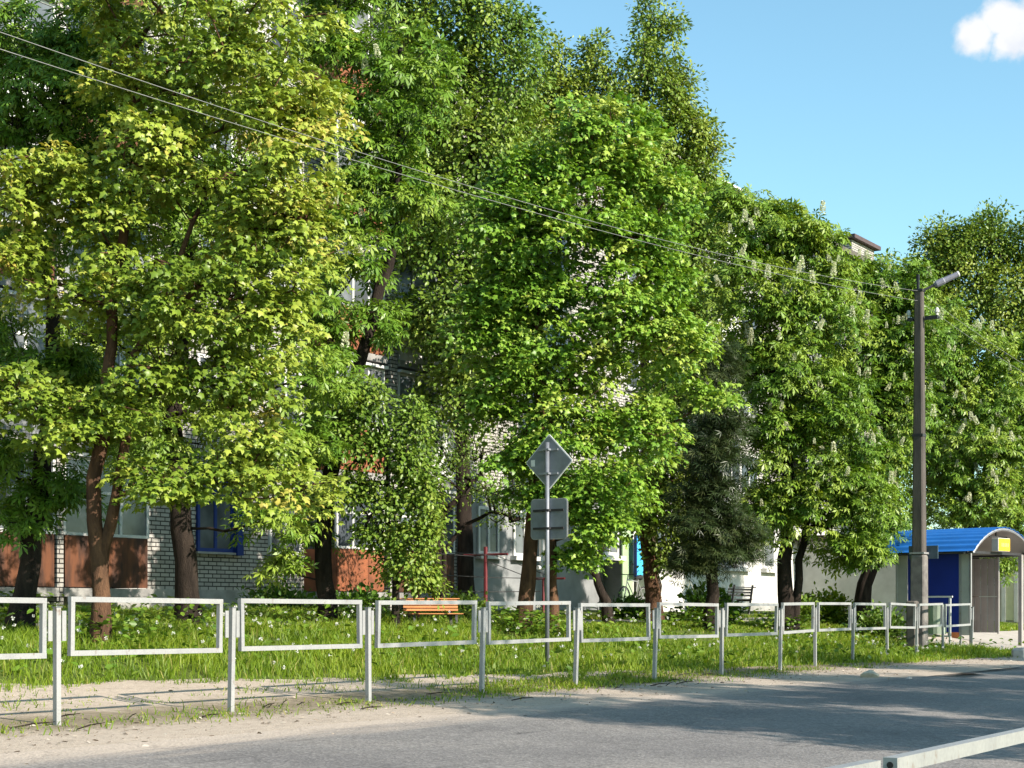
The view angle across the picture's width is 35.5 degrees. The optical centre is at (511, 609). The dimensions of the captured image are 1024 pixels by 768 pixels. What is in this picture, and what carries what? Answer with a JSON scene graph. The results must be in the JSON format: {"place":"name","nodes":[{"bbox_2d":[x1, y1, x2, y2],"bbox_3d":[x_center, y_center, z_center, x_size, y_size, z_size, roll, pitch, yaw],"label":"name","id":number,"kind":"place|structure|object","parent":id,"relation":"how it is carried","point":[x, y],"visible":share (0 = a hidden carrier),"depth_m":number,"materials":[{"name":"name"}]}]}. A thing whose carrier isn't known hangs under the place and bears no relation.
{"place":"outdoors","nodes":[
{"label":"outdoors","id":0,"kind":"place"},
{"bbox_2d":[1,617,768,627],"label":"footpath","id":1,"kind":"structure","parent":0,"point":[747,619],"depth_m":35.86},
{"bbox_2d":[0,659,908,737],"bbox_3d":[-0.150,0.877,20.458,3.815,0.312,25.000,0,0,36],"label":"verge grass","id":2,"kind":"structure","parent":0,"point":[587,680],"depth_m":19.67,"materials":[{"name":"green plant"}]},
{"bbox_2d":[0,665,1023,767],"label":"road","id":3,"kind":"structure","parent":0,"point":[825,724],"depth_m":13.71,"materials":[{"name":"grey asphalt"}]},
{"bbox_2d":[0,656,1023,753],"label":"dirt verge","id":4,"kind":"structure","parent":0,"point":[136,689],"depth_m":16.85,"materials":[{"name":"beige soil"}]},
{"bbox_2d":[10,668,733,729],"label":"twigs","id":5,"kind":"object","parent":4,"relation":"on","point":[343,703],"visible":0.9,"depth_m":16.23,"materials":[{"name":"brown wood"}]},
{"bbox_2d":[0,597,973,724],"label":"roadside fence","id":6,"kind":"object","parent":4,"relation":"on","point":[52,625],"visible":0.94,"depth_m":17.54,"materials":[{"name":"silver metal"}]},
{"bbox_2d":[9,657,1014,763],"bbox_3d":[2.176,0.946,22.302,4.359,0.194,31.017,0,0,34],"label":"grit","id":7,"kind":"object","parent":4,"relation":"on","point":[58,743],"visible":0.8,"depth_m":17.68,"materials":[{"name":"grey gravel"}]},
{"bbox_2d":[860,670,878,677],"bbox_3d":[5.433,0.997,24.298,0.288,0.169,0.180,0,0,11],"label":"stone","id":8,"kind":"object","parent":4,"relation":"on","point":[871,673],"visible":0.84,"depth_m":24.25,"materials":[{"name":"grey stone"}]},
{"bbox_2d":[1011,647,1023,657],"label":"kerb block","id":9,"kind":"structure","parent":4,"relation":"on","point":[1018,652],"depth_m":33.84,"materials":[{"name":"concrete"}]},
{"bbox_2d":[0,603,1023,692],"bbox_3d":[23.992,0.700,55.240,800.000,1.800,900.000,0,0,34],"label":"ground","id":10,"kind":"structure","parent":0,"point":[691,632],"depth_m":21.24,"materials":[{"name":"green plant"}]},
{"bbox_2d":[0,0,128,630],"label":"chestnut tree","id":11,"kind":"object","parent":10,"relation":"on","point":[45,490],"visible":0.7,"depth_m":21.07,"materials":[{"name":"green plant"}]},
{"bbox_2d":[0,0,373,644],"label":"maple tree","id":12,"kind":"object","parent":10,"relation":"on","point":[285,216],"visible":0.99,"depth_m":19.51,"materials":[{"name":"green plant"}]},
{"bbox_2d":[38,0,372,627],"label":"chestnut tree","id":13,"kind":"object","parent":10,"relation":"on","point":[332,388],"visible":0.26,"depth_m":24.30,"materials":[{"name":"green plant"}]},
{"bbox_2d":[230,576,316,609],"bbox_3d":[-4.681,-0.184,31.917,1.887,1.191,2.155,0,0,-32],"label":"shrub","id":14,"kind":"object","parent":10,"relation":"on","point":[276,594],"visible":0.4,"depth_m":31.70,"materials":[{"name":"green plant"}]},
{"bbox_2d":[242,0,478,622],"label":"chestnut tree","id":15,"kind":"object","parent":10,"relation":"on","point":[397,81],"visible":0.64,"depth_m":26.73,"materials":[{"name":"green plant"}]},
{"bbox_2d":[335,582,407,620],"bbox_3d":[-2.920,0.036,29.986,1.587,1.119,1.483,0,0,31],"label":"shrub","id":16,"kind":"object","parent":10,"relation":"on","point":[366,596],"visible":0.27,"depth_m":29.83,"materials":[{"name":"green plant"}]},
{"bbox_2d":[312,372,464,630],"bbox_3d":[-2.115,-1.637,26.654,2.654,4.538,2.063,0,0,0],"label":"cherry tree","id":17,"kind":"object","parent":10,"relation":"on","point":[410,468],"visible":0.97,"depth_m":26.31,"materials":[{"name":"green plant"}]},
{"bbox_2d":[0,590,811,649],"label":"nettles","id":18,"kind":"object","parent":10,"relation":"on","point":[130,624],"visible":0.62,"depth_m":27.19,"materials":[{"name":"green plant"}]},
{"bbox_2d":[399,598,462,628],"bbox_3d":[-1.371,0.084,27.530,1.080,0.566,0.488,0,0,-18],"label":"bench","id":19,"kind":"object","parent":10,"relation":"on","point":[449,606],"visible":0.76,"depth_m":27.59,"materials":[{"name":"wood"}]},
{"bbox_2d":[0,0,880,610],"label":"apartment building","id":20,"kind":"structure","parent":10,"relation":"on","point":[142,562],"depth_m":35.56,"materials":[{"name":"white brick"}]},
{"bbox_2d":[196,353,230,426],"bbox_3d":[-6.302,-4.665,34.097,0.120,1.470,1.198,0,0,34],"label":"window","id":21,"kind":"structure","parent":20,"relation":"in","point":[200,358],"depth_m":33.79,"materials":[{"name":"white paint"}]},
{"bbox_2d":[196,102,233,163],"bbox_3d":[-6.302,-10.165,34.097,0.120,1.470,1.198,0,0,34],"label":"window","id":22,"kind":"structure","parent":20,"relation":"in","point":[228,142],"depth_m":34.40,"materials":[{"name":"grey glass"}]},
{"bbox_2d":[196,479,243,555],"bbox_3d":[-6.246,-1.990,34.143,0.160,1.640,1.338,0,0,34],"label":"window","id":23,"kind":"structure","parent":20,"relation":"in","point":[209,515],"depth_m":34.12,"materials":[{"name":"blue glass"}]},
{"bbox_2d":[267,2,301,61],"bbox_3d":[-5.072,-12.915,35.934,0.120,1.470,1.184,0,0,34],"label":"window","id":24,"kind":"structure","parent":20,"relation":"in","point":[277,43],"depth_m":35.83,"materials":[{"name":"white paint"}]},
{"bbox_2d":[268,369,301,434],"bbox_3d":[-5.072,-4.665,35.934,0.120,1.470,1.184,0,0,34],"label":"window","id":25,"kind":"structure","parent":20,"relation":"in","point":[287,394],"depth_m":36.04,"materials":[{"name":"white paint"}]},
{"bbox_2d":[268,248,301,312],"bbox_3d":[-5.100,-7.440,35.949,0.050,1.420,1.064,0,0,34],"label":"window","id":26,"kind":"structure","parent":20,"relation":"in","point":[291,285],"depth_m":35.91,"materials":[{"name":"white paint"}]},
{"bbox_2d":[266,494,304,556],"bbox_3d":[-5.072,-1.915,35.934,0.120,1.470,1.184,0,0,34],"label":"window","id":27,"kind":"structure","parent":20,"relation":"in","point":[271,539],"depth_m":35.69,"materials":[{"name":"white paint"}]},
{"bbox_2d":[475,506,505,559],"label":"window","id":28,"kind":"structure","parent":20,"relation":"in","point":[490,540],"depth_m":42.00,"materials":[{"name":"white paint"}]},
{"bbox_2d":[510,509,541,560],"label":"window","id":29,"kind":"structure","parent":20,"relation":"in","point":[517,542],"depth_m":43.21,"materials":[{"name":"white paint"}]},
{"bbox_2d":[543,324,570,372],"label":"window","id":30,"kind":"structure","parent":20,"relation":"in","point":[551,324],"depth_m":45.37,"materials":[{"name":"grey glass"}]},
{"bbox_2d":[545,236,571,279],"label":"window","id":31,"kind":"structure","parent":20,"relation":"in","point":[564,243],"depth_m":45.71,"materials":[{"name":"grey glass"}]},
{"bbox_2d":[627,264,639,283],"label":"window","id":32,"kind":"structure","parent":20,"relation":"in","point":[633,274],"depth_m":48.98,"materials":[{"name":"white paint"}]},
{"bbox_2d":[627,342,649,392],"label":"window","id":33,"kind":"structure","parent":20,"relation":"in","point":[630,388],"depth_m":49.02,"materials":[{"name":"white paint"}]},
{"bbox_2d":[740,455,757,491],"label":"window","id":34,"kind":"structure","parent":20,"relation":"in","point":[744,469],"depth_m":55.74,"materials":[{"name":"white paint"}]},
{"bbox_2d":[740,387,757,418],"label":"window","id":35,"kind":"structure","parent":20,"relation":"in","point":[753,387],"depth_m":55.74,"materials":[{"name":"white paint"}]},
{"bbox_2d":[375,393,528,605],"bbox_3d":[-1.010,-1.984,33.616,3.470,4.937,2.690,0,0,14],"label":"apple tree","id":36,"kind":"object","parent":10,"relation":"on","point":[451,465],"visible":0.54,"depth_m":33.42,"materials":[{"name":"green plant"}]},
{"bbox_2d":[428,586,501,620],"bbox_3d":[-0.957,0.053,32.029,1.616,1.065,1.621,0,0,-37],"label":"shrub","id":37,"kind":"object","parent":10,"relation":"on","point":[466,607],"visible":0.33,"depth_m":31.81,"materials":[{"name":"green plant"}]},
{"bbox_2d":[369,0,561,596],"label":"poplar tree","id":38,"kind":"object","parent":10,"relation":"on","point":[496,135],"visible":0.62,"depth_m":37.10,"materials":[{"name":"green plant"}]},
{"bbox_2d":[410,546,564,617],"bbox_3d":[-0.575,-0.450,32.955,1.100,1.750,4.561,0,0,34],"label":"drying frame","id":39,"kind":"object","parent":10,"relation":"on","point":[486,554],"visible":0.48,"depth_m":32.97,"materials":[{"name":"metal"}]},
{"bbox_2d":[1,602,1002,668],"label":"dandelion clocks","id":40,"kind":"object","parent":10,"relation":"on","point":[260,638],"visible":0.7,"depth_m":24.64,"materials":[{"name":"white plant"}]},
{"bbox_2d":[0,601,1023,677],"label":"weeds","id":41,"kind":"object","parent":10,"relation":"on","point":[410,627],"visible":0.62,"depth_m":25.99,"materials":[{"name":"green plant"}]},
{"bbox_2d":[526,435,572,665],"bbox_3d":[0.534,-0.841,24.008,0.821,3.579,0.110,0,0,34],"label":"road sign","id":42,"kind":"object","parent":10,"relation":"on","point":[549,461],"visible":0.99,"depth_m":23.98,"materials":[{"name":"grey metal"}]},
{"bbox_2d":[424,90,754,631],"bbox_3d":[1.405,-4.287,28.672,5.666,10.066,4.077,0,0,-26],"label":"maple tree","id":43,"kind":"object","parent":10,"relation":"on","point":[523,361],"visible":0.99,"depth_m":28.04,"materials":[{"name":"green plant"}]},
{"bbox_2d":[564,459,645,624],"bbox_3d":[1.754,-1.304,33.528,2.067,3.888,2.283,0,0,0],"label":"plum tree","id":44,"kind":"object","parent":10,"relation":"on","point":[603,596],"visible":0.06,"depth_m":33.42,"materials":[{"name":"green plant"}]},
{"bbox_2d":[598,590,644,618],"bbox_3d":[2.683,0.082,37.970,1.349,1.086,1.385,0,0,0],"label":"shrub","id":45,"kind":"object","parent":10,"relation":"on","point":[632,610],"visible":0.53,"depth_m":37.80,"materials":[{"name":"green plant"}]},
{"bbox_2d":[618,573,644,600],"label":"bicycle","id":46,"kind":"object","parent":10,"relation":"on","point":[639,577],"visible":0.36,"depth_m":45.65,"materials":[{"name":"metal"}]},
{"bbox_2d":[517,0,752,591],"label":"linden tree","id":47,"kind":"object","parent":10,"relation":"on","point":[682,114],"visible":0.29,"depth_m":41.35,"materials":[{"name":"green plant"}]},
{"bbox_2d":[612,367,719,620],"bbox_3d":[3.461,-2.554,36.528,2.894,6.294,3.274,0,0,0],"label":"birch tree","id":48,"kind":"object","parent":10,"relation":"on","point":[652,553],"visible":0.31,"depth_m":36.10,"materials":[{"name":"green plant"}]},
{"bbox_2d":[663,579,747,623],"bbox_3d":[4.458,-0.038,36.990,2.048,1.389,2.051,0,0,0],"label":"shrub","id":49,"kind":"object","parent":10,"relation":"on","point":[690,597],"visible":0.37,"depth_m":36.76,"materials":[{"name":"green plant"}]},
{"bbox_2d":[657,337,779,631],"bbox_3d":[4.355,-2.510,33.945,2.696,6.588,2.870,0,0,0],"label":"spruce tree","id":50,"kind":"object","parent":10,"relation":"on","point":[723,533],"visible":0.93,"depth_m":33.41,"materials":[{"name":"green plant"}]},
{"bbox_2d":[597,502,850,611],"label":"shop building","id":51,"kind":"structure","parent":10,"relation":"on","point":[763,581],"depth_m":49.99,"materials":[{"name":"white paint"}]},
{"bbox_2d":[603,531,625,560],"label":"window","id":52,"kind":"structure","parent":51,"relation":"in","point":[614,553],"depth_m":45.90,"materials":[{"name":"white paint"}]},
{"bbox_2d":[621,528,632,601],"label":"door","id":53,"kind":"structure","parent":51,"relation":"in","point":[627,567],"depth_m":46.58,"materials":[{"name":"beige metal"}]},
{"bbox_2d":[631,535,642,575],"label":"blue signboard","id":54,"kind":"object","parent":51,"relation":"attached to","point":[637,556],"visible":0.46,"depth_m":46.57,"materials":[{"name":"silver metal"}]},
{"bbox_2d":[723,543,753,571],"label":"window","id":55,"kind":"structure","parent":51,"relation":"in","point":[752,569],"depth_m":52.81,"materials":[{"name":"white paint"}]},
{"bbox_2d":[761,531,776,572],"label":"window","id":56,"kind":"structure","parent":51,"relation":"in","point":[771,556],"depth_m":54.69,"materials":[{"name":"white paint"}]},
{"bbox_2d":[719,584,755,613],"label":"bench","id":57,"kind":"object","parent":10,"relation":"on","point":[738,591],"visible":0.65,"depth_m":47.02,"materials":[{"name":"wood"}]},
{"bbox_2d":[688,173,906,634],"bbox_3d":[6.432,-4.407,36.048,4.708,10.554,4.368,0,0,0],"label":"chestnut tree","id":58,"kind":"object","parent":10,"relation":"on","point":[784,365],"visible":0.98,"depth_m":35.10,"materials":[{"name":"green plant"}]},
{"bbox_2d":[800,592,831,624],"bbox_3d":[7.294,0.108,39.986,1.404,1.111,1.230,0,0,0],"label":"shrub","id":59,"kind":"object","parent":10,"relation":"on","point":[805,609],"visible":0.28,"depth_m":39.81,"materials":[{"name":"green plant"}]},
{"bbox_2d":[802,580,853,624],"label":"shrub","id":60,"kind":"object","parent":10,"relation":"on","point":[835,613],"visible":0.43,"depth_m":40.56,"materials":[{"name":"green plant"}]},
{"bbox_2d":[844,599,905,641],"bbox_3d":[8.745,0.430,38.048,1.638,1.367,1.796,0,0,0],"label":"shrub","id":61,"kind":"object","parent":10,"relation":"on","point":[873,620],"visible":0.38,"depth_m":37.82,"materials":[{"name":"green plant"}]},
{"bbox_2d":[829,249,959,627],"bbox_3d":[9.289,-3.991,39.654,3.277,9.776,3.128,0,0,0],"label":"chestnut tree","id":62,"kind":"object","parent":10,"relation":"on","point":[887,357],"visible":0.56,"depth_m":38.97,"materials":[{"name":"green plant"}]},
{"bbox_2d":[794,532,1023,623],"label":"building","id":63,"kind":"structure","parent":10,"relation":"on","point":[884,587],"depth_m":55.08,"materials":[{"name":"white paint"}]},
{"bbox_2d":[1006,558,1013,619],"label":"door","id":64,"kind":"structure","parent":63,"relation":"in","point":[1009,590],"depth_m":52.48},
{"bbox_2d":[869,246,949,531],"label":"linden tree","id":65,"kind":"object","parent":10,"relation":"on","point":[903,260],"visible":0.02,"depth_m":65.55,"materials":[{"name":"green plant"}]},
{"bbox_2d":[826,727,1023,767],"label":"fence","id":66,"kind":"object","parent":10,"relation":"on","point":[924,757],"visible":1,"depth_m":5.28,"materials":[{"name":"silver metal"}]},
{"bbox_2d":[906,271,959,649],"bbox_3d":[9.206,-3.134,35.041,1.146,8.586,0.662,0,0,20],"label":"utility pole","id":67,"kind":"object","parent":10,"relation":"on","point":[921,553],"visible":0.92,"depth_m":35.10,"materials":[{"name":"concrete"}]},
{"bbox_2d":[0,32,1022,363],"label":"overhead wire","id":68,"kind":"object","parent":67,"relation":"attached to","point":[444,178],"visible":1,"depth_m":19.82,"materials":[{"name":"metal"}]},
{"bbox_2d":[0,49,1023,372],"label":"overhead wire","id":69,"kind":"object","parent":67,"relation":"attached to","point":[432,183],"visible":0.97,"depth_m":19.95,"materials":[{"name":"metal"}]},
{"bbox_2d":[928,596,952,642],"bbox_3d":[9.894,0.235,37.437,0.780,1.110,0.424,0,0,9],"label":"litter bin","id":70,"kind":"object","parent":10,"relation":"on","point":[933,614],"visible":0.44,"depth_m":37.26,"materials":[{"name":"white metal"}]},
{"bbox_2d":[881,291,1023,596],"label":"chestnut tree","id":71,"kind":"object","parent":10,"relation":"on","point":[990,437],"visible":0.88,"depth_m":44.97,"materials":[{"name":"green plant"}]},
{"bbox_2d":[901,195,1023,527],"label":"linden tree","id":72,"kind":"object","parent":10,"relation":"on","point":[962,245],"visible":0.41,"depth_m":57.23,"materials":[{"name":"green plant"}]},
{"bbox_2d":[386,0,1023,530],"label":"sky","id":73,"kind":"structure","parent":0,"point":[891,114],"materials":[{"name":"blue"}]},
{"bbox_2d":[893,630,1023,648],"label":"bus platform","id":74,"kind":"structure","parent":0,"point":[1006,636],"depth_m":41.72,"materials":[{"name":"beige concrete"}]},
{"bbox_2d":[885,527,1023,645],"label":"bus shelter","id":75,"kind":"object","parent":74,"relation":"on","point":[957,572],"visible":0.76,"depth_m":39.08,"materials":[{"name":"blue metal"}]},
{"bbox_2d":[992,538,1009,551],"bbox_3d":[11.859,-1.570,38.805,0.192,0.320,0.600,0,0,43],"label":"sign","id":76,"kind":"object","parent":75,"relation":"attached to","point":[1000,544],"visible":1,"depth_m":38.63,"materials":[{"name":"yellow paint"}]}
]}

